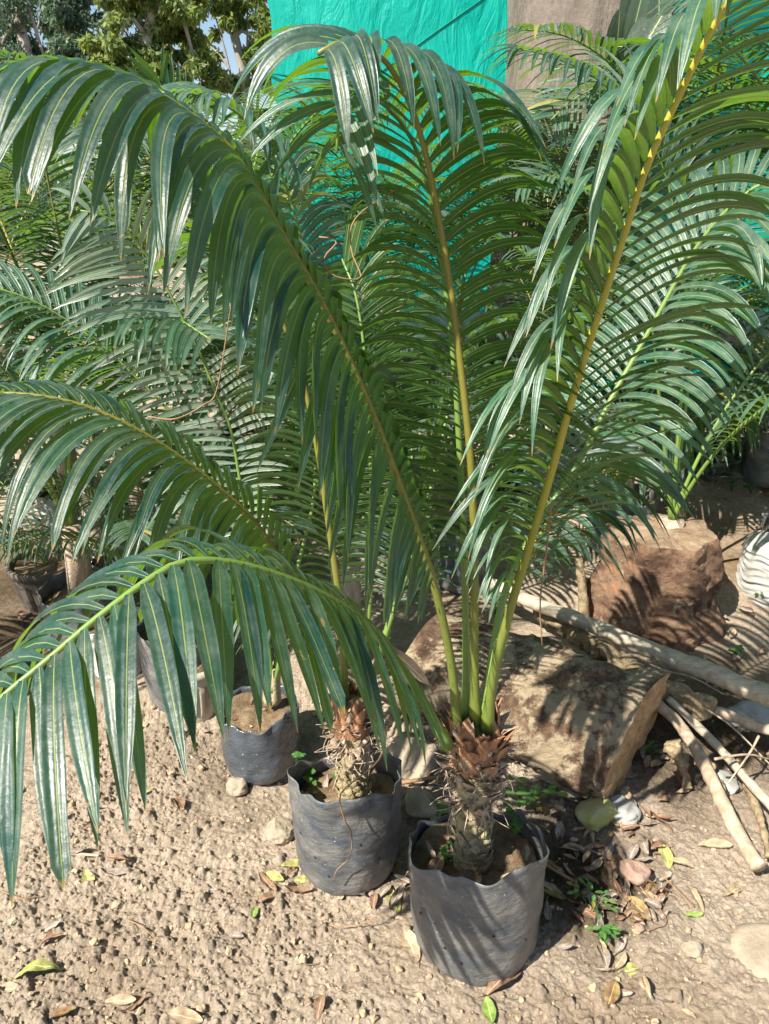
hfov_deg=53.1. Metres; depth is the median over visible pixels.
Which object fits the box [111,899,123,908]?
stone
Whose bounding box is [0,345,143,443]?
cycad plant
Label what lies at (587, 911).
fallen leaf
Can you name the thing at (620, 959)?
fallen leaf
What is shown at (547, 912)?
fallen leaf
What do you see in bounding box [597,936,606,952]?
fallen leaf
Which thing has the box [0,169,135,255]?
shrub
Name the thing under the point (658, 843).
fallen leaf
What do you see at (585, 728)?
boulder
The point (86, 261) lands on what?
cycad plant
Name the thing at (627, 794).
fallen leaf
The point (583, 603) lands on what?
root piece
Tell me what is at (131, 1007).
fallen leaf
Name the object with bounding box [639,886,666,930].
twig
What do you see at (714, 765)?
bark strip
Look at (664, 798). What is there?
fallen leaf
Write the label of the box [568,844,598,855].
fallen leaf
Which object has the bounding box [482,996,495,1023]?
fallen leaf
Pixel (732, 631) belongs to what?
fallen leaf
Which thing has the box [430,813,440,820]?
fallen leaf
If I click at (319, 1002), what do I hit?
fallen leaf
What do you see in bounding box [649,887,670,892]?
fallen leaf
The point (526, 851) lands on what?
fallen leaf
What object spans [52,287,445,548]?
cycad plant
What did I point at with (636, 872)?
rock
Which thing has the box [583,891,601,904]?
fallen leaf
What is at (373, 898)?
fallen leaf
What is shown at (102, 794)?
fallen leaf
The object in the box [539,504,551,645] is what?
twig
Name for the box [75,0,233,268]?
tree
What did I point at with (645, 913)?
fallen leaf
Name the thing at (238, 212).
cycad plant
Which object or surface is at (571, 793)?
stone
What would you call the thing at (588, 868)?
fallen leaf
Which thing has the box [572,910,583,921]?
fallen leaf
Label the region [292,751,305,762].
weed
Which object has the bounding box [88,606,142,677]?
plant pot
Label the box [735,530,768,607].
white sack
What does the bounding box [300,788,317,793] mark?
fallen leaf
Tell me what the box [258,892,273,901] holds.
fallen leaf
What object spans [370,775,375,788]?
fallen leaf
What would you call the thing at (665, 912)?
fallen leaf
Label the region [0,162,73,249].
shrub
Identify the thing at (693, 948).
stone
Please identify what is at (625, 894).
fallen leaf
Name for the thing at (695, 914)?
fallen leaf
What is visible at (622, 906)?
fallen leaf
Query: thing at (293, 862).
fallen leaf
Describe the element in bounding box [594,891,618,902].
fallen leaf
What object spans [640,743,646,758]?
fallen leaf
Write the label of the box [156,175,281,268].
shrub
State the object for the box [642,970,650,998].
fallen leaf
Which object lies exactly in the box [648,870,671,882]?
fallen leaf
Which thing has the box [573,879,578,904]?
fallen leaf
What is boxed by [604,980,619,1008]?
fallen leaf
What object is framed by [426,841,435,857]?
fallen leaf
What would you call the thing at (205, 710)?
plant pot
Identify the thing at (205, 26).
sky
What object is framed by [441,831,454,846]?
fallen leaf
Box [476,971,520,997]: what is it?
fallen leaf
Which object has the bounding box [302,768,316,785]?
weed
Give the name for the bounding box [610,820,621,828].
fallen leaf
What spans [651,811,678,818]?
fallen leaf
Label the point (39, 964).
fallen leaf
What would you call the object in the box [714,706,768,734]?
branch
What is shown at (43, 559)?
cycad plant
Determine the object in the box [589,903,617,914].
fallen leaf
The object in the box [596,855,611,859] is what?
fallen leaf
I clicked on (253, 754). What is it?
grow bag
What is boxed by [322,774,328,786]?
fallen leaf
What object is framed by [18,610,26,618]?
fallen leaf
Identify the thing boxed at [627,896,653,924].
fallen leaf
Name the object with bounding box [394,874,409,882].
fallen leaf
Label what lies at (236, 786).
round stone
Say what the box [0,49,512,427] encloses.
cycad plant
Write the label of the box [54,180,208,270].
shrub
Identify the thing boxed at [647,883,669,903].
fallen leaf
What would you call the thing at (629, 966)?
fallen leaf
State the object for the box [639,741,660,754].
weed
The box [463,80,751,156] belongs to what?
cycad plant
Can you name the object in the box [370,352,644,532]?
cycad plant
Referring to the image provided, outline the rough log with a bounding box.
[533,610,717,721]
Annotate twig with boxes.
[1,891,43,898]
[126,919,158,941]
[147,305,230,419]
[296,949,332,964]
[318,914,379,927]
[319,185,402,279]
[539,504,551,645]
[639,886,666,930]
[647,865,693,906]
[657,668,723,694]
[680,693,768,763]
[714,753,768,759]
[728,735,759,782]
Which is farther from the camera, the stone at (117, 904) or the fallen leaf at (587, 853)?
the fallen leaf at (587, 853)
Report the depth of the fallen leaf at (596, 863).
1.83 m
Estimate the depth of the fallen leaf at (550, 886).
1.76 m
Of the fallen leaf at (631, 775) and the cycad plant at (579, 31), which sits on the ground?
the fallen leaf at (631, 775)
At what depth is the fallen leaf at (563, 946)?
1.60 m
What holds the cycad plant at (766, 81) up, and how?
on the ground
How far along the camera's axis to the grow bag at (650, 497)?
3.14 m
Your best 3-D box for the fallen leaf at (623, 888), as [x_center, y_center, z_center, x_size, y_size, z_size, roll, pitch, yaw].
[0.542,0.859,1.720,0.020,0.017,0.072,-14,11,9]
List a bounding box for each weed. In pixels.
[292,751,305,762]
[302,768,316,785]
[434,801,448,816]
[440,837,453,859]
[502,799,521,818]
[504,818,522,834]
[505,775,568,813]
[567,874,618,919]
[585,923,620,944]
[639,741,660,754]
[725,479,739,489]
[728,645,743,655]
[741,482,756,493]
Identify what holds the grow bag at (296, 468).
on the ground
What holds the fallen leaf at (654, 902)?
on the ground
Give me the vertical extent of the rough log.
0.122 m
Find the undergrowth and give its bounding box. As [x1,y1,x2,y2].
[0,276,768,590]
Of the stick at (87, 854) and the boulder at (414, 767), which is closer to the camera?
the stick at (87, 854)
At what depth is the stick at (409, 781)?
2.05 m
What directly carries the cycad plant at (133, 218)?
in the grow bag
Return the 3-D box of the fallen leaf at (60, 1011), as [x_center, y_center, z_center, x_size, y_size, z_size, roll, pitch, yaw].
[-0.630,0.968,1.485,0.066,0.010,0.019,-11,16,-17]
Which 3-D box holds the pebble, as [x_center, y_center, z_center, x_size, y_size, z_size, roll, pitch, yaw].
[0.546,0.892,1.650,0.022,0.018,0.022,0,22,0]
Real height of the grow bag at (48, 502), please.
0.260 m
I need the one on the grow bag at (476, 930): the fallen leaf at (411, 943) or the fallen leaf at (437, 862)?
the fallen leaf at (437, 862)
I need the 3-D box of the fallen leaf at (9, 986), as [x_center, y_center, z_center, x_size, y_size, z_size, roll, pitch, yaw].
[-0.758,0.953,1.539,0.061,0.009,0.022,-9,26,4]
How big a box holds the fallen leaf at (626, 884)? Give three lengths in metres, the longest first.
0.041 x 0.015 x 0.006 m
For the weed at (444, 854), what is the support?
in the grow bag at (476, 930)
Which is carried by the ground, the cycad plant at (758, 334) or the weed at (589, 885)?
the weed at (589, 885)
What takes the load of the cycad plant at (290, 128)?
in the grow bag
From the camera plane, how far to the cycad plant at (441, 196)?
3.54 m
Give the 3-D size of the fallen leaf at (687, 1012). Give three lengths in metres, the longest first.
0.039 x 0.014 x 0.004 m
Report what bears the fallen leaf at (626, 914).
on the ground
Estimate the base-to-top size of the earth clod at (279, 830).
0.061 m
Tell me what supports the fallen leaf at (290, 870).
on the ground
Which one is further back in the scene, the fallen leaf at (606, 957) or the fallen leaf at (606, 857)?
the fallen leaf at (606, 857)
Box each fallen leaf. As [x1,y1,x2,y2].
[1,981,17,992]
[4,959,60,978]
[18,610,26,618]
[24,921,58,936]
[32,930,64,948]
[47,1006,75,1019]
[67,813,74,818]
[70,848,84,853]
[79,821,90,829]
[81,870,94,892]
[96,866,126,875]
[99,994,135,1004]
[100,792,104,800]
[105,853,128,860]
[121,996,145,1012]
[160,1007,202,1023]
[172,797,184,811]
[229,931,243,937]
[251,907,257,916]
[257,867,276,890]
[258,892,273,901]
[266,870,283,880]
[275,859,297,866]
[279,884,312,892]
[283,867,294,876]
[291,875,307,883]
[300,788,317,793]
[313,995,324,1021]
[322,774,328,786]
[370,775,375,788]
[370,893,377,909]
[377,883,390,899]
[385,884,403,910]
[386,888,400,914]
[390,861,403,874]
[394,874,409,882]
[401,929,419,970]
[409,781,423,787]
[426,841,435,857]
[427,856,443,870]
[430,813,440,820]
[431,797,440,813]
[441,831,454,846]
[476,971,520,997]
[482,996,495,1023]
[522,844,530,864]
[536,802,556,813]
[537,783,552,802]
[544,881,561,892]
[544,889,569,899]
[544,897,551,919]
[547,859,557,868]
[548,808,558,815]
[554,822,560,839]
[555,791,574,800]
[556,842,584,850]
[556,944,575,949]
[559,821,564,841]
[563,863,575,877]
[564,854,575,858]
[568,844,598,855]
[572,905,591,914]
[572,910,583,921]
[573,827,586,830]
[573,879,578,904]
[576,903,596,919]
[577,874,598,883]
[579,865,594,871]
[581,887,591,895]
[582,847,592,862]
[583,828,591,837]
[583,842,605,849]
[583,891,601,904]
[588,858,602,871]
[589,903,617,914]
[590,831,594,841]
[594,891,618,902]
[594,909,603,930]
[595,968,613,971]
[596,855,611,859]
[596,945,610,967]
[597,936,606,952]
[603,838,617,861]
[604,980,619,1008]
[606,830,613,838]
[606,854,620,862]
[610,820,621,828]
[610,849,619,869]
[610,910,631,920]
[611,868,617,878]
[611,938,626,956]
[611,951,626,970]
[612,877,621,893]
[615,962,641,976]
[617,822,641,830]
[620,789,633,799]
[620,897,627,910]
[620,989,632,995]
[621,891,628,908]
[622,886,630,905]
[624,877,629,892]
[625,773,637,777]
[625,906,650,917]
[627,843,638,859]
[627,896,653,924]
[628,857,650,861]
[630,913,645,921]
[630,916,646,925]
[637,837,648,853]
[638,820,656,824]
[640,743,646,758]
[641,806,650,819]
[641,897,661,908]
[642,890,662,903]
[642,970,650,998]
[644,755,651,766]
[646,881,651,891]
[647,879,657,889]
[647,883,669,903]
[647,904,656,920]
[648,835,654,848]
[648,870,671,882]
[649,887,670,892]
[650,759,661,766]
[650,839,666,848]
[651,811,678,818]
[652,893,669,906]
[653,993,675,1001]
[654,815,675,834]
[656,878,666,891]
[657,795,668,800]
[658,844,672,868]
[659,754,668,758]
[659,908,670,919]
[660,856,694,868]
[673,770,681,786]
[675,788,688,792]
[680,1009,698,1019]
[683,911,702,916]
[686,886,704,915]
[690,838,732,847]
[723,881,741,895]
[728,627,736,637]
[733,652,741,659]
[737,606,752,611]
[748,605,753,617]
[757,646,765,654]
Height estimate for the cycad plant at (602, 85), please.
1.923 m
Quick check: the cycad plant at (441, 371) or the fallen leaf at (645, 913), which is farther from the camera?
the cycad plant at (441, 371)
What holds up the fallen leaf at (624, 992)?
on the ground
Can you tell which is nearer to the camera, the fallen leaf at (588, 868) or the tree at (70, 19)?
the fallen leaf at (588, 868)
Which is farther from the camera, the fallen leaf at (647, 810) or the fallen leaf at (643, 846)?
the fallen leaf at (647, 810)
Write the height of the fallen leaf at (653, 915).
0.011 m
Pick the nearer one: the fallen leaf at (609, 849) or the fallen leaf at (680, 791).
the fallen leaf at (609, 849)
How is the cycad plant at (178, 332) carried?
in the grow bag at (52, 590)
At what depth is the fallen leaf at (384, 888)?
1.74 m
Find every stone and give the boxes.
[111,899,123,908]
[226,776,247,796]
[558,787,582,798]
[575,796,617,831]
[608,794,641,824]
[680,940,704,957]
[715,769,738,794]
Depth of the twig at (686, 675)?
2.30 m
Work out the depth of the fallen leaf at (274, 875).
1.78 m
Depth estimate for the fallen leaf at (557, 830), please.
1.91 m
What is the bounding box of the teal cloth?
[267,0,768,311]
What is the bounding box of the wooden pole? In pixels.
[489,578,768,706]
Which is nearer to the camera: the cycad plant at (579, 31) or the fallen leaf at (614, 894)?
the fallen leaf at (614, 894)
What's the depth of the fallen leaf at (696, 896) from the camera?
1.72 m
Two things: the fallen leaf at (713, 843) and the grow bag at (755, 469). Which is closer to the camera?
the fallen leaf at (713, 843)
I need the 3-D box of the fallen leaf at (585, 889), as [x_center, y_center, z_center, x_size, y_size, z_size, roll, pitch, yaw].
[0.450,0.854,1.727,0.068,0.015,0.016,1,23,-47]
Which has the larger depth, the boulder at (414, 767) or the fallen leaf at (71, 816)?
the boulder at (414, 767)
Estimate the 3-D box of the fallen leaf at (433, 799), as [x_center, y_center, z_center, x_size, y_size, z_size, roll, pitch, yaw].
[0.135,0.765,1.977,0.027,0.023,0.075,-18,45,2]
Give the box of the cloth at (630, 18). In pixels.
[605,0,721,284]
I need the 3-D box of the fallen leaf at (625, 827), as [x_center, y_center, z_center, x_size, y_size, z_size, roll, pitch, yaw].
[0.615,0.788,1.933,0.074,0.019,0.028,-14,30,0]
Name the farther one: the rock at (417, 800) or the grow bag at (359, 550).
the grow bag at (359, 550)
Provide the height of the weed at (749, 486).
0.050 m
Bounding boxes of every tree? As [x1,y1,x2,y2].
[0,0,90,109]
[35,0,117,177]
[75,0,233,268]
[178,0,272,164]
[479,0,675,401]
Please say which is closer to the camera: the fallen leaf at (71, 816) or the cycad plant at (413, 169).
the fallen leaf at (71, 816)
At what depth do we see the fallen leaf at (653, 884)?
1.75 m
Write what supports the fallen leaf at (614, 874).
on the ground
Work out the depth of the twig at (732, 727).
2.09 m
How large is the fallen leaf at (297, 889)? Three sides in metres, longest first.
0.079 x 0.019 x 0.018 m
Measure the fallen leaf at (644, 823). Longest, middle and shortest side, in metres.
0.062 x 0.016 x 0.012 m
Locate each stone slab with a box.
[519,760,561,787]
[723,700,768,732]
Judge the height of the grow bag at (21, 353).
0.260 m
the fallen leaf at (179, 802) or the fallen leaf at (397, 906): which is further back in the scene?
the fallen leaf at (179, 802)
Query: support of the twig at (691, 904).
on the ground
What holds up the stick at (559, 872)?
on the ground
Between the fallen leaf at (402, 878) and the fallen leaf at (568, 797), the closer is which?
the fallen leaf at (402, 878)
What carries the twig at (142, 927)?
on the ground
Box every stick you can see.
[71,852,99,856]
[402,774,444,784]
[499,807,573,882]
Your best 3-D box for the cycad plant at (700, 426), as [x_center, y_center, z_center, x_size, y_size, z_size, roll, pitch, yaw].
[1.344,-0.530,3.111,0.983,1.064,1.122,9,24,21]
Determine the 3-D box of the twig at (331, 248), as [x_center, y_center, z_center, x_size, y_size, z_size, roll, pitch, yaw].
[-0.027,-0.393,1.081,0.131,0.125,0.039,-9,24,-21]
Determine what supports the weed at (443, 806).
in the grow bag at (476, 930)
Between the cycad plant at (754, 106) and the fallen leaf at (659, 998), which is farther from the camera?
the cycad plant at (754, 106)
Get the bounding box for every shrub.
[0,148,49,200]
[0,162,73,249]
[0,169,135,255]
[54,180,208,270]
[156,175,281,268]
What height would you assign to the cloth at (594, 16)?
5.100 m
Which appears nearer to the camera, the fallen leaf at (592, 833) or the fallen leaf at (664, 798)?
the fallen leaf at (592, 833)
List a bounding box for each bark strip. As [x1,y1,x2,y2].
[663,738,692,790]
[698,756,731,803]
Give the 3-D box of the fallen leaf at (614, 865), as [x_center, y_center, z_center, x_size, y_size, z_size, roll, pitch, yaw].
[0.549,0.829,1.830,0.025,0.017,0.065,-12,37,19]
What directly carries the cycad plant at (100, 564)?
on the ground
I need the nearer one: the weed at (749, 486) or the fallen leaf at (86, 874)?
the fallen leaf at (86, 874)
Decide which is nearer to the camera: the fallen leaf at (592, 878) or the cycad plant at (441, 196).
the fallen leaf at (592, 878)
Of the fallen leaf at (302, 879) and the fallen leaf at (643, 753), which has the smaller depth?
the fallen leaf at (302, 879)
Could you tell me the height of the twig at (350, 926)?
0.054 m
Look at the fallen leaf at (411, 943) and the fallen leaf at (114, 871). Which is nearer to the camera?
the fallen leaf at (411, 943)
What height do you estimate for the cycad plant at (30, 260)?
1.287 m
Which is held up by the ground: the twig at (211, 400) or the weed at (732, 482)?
the weed at (732, 482)
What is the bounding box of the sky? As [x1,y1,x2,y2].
[0,0,276,196]
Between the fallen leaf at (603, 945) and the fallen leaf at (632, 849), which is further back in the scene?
the fallen leaf at (632, 849)
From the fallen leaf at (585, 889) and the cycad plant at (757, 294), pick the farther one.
the cycad plant at (757, 294)
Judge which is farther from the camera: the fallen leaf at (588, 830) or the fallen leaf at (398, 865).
the fallen leaf at (588, 830)
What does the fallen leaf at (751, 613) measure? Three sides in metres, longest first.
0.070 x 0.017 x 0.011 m
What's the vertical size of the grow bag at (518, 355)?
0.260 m
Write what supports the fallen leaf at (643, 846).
on the ground
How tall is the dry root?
0.421 m
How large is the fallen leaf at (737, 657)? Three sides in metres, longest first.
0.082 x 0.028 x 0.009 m
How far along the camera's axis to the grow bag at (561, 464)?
3.35 m
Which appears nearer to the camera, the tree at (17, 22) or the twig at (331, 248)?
the twig at (331, 248)
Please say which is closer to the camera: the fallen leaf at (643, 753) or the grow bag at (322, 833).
the grow bag at (322, 833)
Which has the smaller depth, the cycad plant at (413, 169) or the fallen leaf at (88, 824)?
the fallen leaf at (88, 824)
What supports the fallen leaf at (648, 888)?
on the ground
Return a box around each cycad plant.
[0,0,768,906]
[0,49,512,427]
[0,61,138,568]
[0,104,100,354]
[0,149,263,490]
[0,169,374,706]
[0,206,255,595]
[0,207,553,799]
[0,276,257,514]
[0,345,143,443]
[0,441,317,571]
[0,466,183,599]
[9,130,248,301]
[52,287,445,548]
[123,44,593,667]
[137,84,382,308]
[199,269,444,321]
[236,332,477,489]
[263,129,476,310]
[284,176,508,343]
[325,164,610,346]
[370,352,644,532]
[387,108,722,342]
[404,243,725,453]
[462,0,768,392]
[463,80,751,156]
[466,226,768,494]
[477,40,768,528]
[574,243,768,507]
[577,28,768,215]
[599,184,768,348]
[686,79,768,113]
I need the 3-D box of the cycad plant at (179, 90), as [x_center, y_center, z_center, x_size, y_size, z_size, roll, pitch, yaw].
[-0.031,-0.409,2.385,1.378,1.820,0.976,0,22,0]
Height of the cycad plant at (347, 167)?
0.941 m
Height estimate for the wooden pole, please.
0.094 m
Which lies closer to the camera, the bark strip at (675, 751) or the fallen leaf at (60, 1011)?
the fallen leaf at (60, 1011)
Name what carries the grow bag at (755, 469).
on the ground
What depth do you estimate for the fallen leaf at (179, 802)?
2.00 m
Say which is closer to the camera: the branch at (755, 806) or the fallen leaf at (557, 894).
the fallen leaf at (557, 894)
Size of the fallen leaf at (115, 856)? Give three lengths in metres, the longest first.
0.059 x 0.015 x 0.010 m
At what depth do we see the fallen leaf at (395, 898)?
1.74 m
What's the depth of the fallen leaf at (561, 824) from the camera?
1.92 m
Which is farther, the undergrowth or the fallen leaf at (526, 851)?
the undergrowth
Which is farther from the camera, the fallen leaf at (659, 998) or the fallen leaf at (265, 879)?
the fallen leaf at (265, 879)
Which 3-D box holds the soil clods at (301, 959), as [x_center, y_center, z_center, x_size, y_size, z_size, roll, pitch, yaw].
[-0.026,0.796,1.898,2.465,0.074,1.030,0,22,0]
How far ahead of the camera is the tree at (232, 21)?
9.45 m
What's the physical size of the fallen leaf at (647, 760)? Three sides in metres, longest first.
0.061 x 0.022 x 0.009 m
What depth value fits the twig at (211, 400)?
1.29 m
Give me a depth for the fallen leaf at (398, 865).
1.82 m
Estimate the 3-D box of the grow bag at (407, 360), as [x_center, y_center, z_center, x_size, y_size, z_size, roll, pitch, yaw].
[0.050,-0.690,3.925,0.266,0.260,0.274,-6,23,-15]
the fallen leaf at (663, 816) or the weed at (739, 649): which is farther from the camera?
the weed at (739, 649)
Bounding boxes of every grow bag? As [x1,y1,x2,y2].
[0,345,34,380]
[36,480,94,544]
[37,565,120,661]
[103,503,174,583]
[137,615,214,711]
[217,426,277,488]
[221,685,299,784]
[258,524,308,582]
[287,751,401,895]
[292,420,325,479]
[329,481,391,552]
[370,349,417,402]
[408,809,548,986]
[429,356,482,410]
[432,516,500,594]
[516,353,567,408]
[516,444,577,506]
[588,484,657,552]
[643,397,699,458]
[741,421,768,487]
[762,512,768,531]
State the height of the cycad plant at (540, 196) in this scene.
1.089 m
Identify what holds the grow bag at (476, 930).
on the ground
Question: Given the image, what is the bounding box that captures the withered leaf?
[393,648,429,684]
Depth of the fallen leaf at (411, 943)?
1.62 m
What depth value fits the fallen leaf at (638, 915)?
1.67 m
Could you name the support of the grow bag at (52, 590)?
on the ground
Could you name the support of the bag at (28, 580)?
on the ground
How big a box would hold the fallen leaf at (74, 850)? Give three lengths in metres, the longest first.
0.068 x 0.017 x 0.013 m
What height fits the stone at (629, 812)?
0.039 m
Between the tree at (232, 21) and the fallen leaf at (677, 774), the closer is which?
the fallen leaf at (677, 774)
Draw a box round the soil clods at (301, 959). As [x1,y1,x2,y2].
[0,701,768,1023]
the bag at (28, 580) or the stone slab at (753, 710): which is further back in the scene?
the bag at (28, 580)
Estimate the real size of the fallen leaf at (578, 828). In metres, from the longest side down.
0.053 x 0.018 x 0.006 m
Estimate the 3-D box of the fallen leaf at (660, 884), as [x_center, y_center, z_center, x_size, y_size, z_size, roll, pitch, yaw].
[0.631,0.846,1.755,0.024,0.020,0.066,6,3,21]
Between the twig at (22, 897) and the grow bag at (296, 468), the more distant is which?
the grow bag at (296, 468)
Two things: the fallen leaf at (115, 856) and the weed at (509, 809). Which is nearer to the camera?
the weed at (509, 809)
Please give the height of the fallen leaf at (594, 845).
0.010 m
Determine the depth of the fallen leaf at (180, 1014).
1.46 m
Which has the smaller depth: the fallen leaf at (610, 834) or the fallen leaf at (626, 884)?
the fallen leaf at (626, 884)
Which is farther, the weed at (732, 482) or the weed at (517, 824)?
the weed at (732, 482)
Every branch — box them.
[656,700,766,871]
[666,696,768,810]
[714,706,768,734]
[736,766,768,858]
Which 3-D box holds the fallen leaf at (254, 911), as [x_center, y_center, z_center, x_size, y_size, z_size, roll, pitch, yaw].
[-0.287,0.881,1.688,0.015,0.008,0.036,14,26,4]
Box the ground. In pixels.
[0,241,768,1023]
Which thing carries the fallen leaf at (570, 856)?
on the ground
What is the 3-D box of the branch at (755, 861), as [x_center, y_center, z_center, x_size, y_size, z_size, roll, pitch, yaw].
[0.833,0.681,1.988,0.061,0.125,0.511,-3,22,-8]
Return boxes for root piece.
[575,557,589,615]
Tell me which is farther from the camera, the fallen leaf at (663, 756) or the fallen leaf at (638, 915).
the fallen leaf at (663, 756)
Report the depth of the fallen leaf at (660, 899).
1.72 m
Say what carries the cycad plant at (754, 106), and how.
in the grow bag at (755, 469)
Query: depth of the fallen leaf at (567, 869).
1.81 m
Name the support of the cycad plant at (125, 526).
in the plant pot at (205, 710)
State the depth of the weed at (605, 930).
1.61 m
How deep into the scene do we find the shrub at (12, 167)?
11.93 m
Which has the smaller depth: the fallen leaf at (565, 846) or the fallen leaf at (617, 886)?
the fallen leaf at (617, 886)
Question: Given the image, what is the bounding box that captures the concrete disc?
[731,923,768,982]
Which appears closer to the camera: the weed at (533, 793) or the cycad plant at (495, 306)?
the weed at (533, 793)
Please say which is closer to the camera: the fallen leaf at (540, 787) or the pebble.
the pebble
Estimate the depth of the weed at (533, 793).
1.96 m
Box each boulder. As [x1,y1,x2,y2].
[386,731,437,779]
[393,613,669,798]
[586,513,725,652]
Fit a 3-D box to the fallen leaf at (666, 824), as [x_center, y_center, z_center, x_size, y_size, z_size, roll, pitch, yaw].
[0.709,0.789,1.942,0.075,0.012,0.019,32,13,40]
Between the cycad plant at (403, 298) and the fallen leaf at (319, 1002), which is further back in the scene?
the cycad plant at (403, 298)
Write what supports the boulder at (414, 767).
on the ground
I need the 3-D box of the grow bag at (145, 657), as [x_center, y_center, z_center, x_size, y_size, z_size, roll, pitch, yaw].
[-0.621,0.453,2.397,0.266,0.260,0.274,-15,27,-33]
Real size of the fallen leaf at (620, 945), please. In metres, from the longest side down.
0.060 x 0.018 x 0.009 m
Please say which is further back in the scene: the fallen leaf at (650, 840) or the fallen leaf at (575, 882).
the fallen leaf at (650, 840)
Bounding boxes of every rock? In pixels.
[404,786,436,818]
[615,859,650,887]
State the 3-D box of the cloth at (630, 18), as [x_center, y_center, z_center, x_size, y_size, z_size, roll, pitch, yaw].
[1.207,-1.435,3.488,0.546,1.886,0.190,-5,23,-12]
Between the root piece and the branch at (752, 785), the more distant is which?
the root piece
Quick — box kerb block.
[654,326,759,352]
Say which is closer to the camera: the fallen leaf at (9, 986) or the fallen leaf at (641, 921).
the fallen leaf at (9, 986)
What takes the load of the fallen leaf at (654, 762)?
on the ground
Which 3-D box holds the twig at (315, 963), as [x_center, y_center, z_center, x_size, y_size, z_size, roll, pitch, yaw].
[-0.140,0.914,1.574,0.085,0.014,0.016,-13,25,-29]
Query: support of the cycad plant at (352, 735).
in the grow bag at (322, 833)
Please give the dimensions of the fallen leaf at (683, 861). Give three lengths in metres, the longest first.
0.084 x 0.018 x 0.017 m
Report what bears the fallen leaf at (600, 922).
on the ground
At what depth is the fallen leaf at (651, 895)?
1.74 m
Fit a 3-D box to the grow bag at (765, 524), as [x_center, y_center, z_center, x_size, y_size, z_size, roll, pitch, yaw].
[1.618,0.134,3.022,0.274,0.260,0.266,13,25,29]
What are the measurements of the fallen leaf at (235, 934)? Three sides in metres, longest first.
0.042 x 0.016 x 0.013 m
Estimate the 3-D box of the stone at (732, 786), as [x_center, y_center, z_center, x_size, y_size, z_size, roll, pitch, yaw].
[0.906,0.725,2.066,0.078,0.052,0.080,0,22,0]
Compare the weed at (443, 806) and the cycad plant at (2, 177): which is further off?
the cycad plant at (2, 177)
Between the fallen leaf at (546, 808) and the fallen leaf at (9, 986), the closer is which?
the fallen leaf at (9, 986)
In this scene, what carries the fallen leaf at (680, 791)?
on the ground
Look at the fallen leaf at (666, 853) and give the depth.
1.85 m
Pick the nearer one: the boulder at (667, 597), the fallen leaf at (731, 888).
the fallen leaf at (731, 888)
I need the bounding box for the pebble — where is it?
[634,923,644,932]
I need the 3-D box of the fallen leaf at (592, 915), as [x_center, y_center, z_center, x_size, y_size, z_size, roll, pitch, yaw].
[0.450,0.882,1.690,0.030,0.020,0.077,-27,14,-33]
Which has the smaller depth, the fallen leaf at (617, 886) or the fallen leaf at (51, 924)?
the fallen leaf at (51, 924)
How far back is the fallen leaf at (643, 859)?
1.84 m
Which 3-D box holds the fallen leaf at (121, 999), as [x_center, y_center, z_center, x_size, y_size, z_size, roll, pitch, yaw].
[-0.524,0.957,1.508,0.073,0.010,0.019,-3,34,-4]
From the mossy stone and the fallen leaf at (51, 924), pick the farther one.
the mossy stone
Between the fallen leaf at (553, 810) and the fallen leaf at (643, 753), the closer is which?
the fallen leaf at (553, 810)
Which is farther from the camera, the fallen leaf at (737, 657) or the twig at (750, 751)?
the fallen leaf at (737, 657)
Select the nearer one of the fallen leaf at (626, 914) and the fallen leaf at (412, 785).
the fallen leaf at (626, 914)
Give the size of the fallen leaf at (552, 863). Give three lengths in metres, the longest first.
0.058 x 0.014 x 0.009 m
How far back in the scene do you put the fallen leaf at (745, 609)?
2.87 m
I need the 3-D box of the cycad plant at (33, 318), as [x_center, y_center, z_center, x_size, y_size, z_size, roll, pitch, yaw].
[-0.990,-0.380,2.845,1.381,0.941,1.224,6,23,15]
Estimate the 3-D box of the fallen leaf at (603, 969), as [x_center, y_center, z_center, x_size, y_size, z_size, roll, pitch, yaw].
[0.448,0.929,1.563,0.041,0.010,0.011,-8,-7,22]
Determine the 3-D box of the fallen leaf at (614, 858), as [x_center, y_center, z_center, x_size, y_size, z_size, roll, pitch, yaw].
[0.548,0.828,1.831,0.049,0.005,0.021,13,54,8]
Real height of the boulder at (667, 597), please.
0.395 m
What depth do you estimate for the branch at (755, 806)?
1.91 m
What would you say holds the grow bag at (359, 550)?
on the ground
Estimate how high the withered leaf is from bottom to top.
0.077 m
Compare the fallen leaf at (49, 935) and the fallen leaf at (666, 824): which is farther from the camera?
the fallen leaf at (666, 824)
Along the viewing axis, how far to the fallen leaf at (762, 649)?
2.64 m
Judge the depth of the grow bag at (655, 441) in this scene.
3.52 m
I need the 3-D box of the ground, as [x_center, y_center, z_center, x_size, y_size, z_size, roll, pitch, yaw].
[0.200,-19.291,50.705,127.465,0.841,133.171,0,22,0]
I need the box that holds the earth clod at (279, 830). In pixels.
[264,815,293,845]
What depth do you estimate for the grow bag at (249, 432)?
3.42 m
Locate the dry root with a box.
[333,726,387,881]

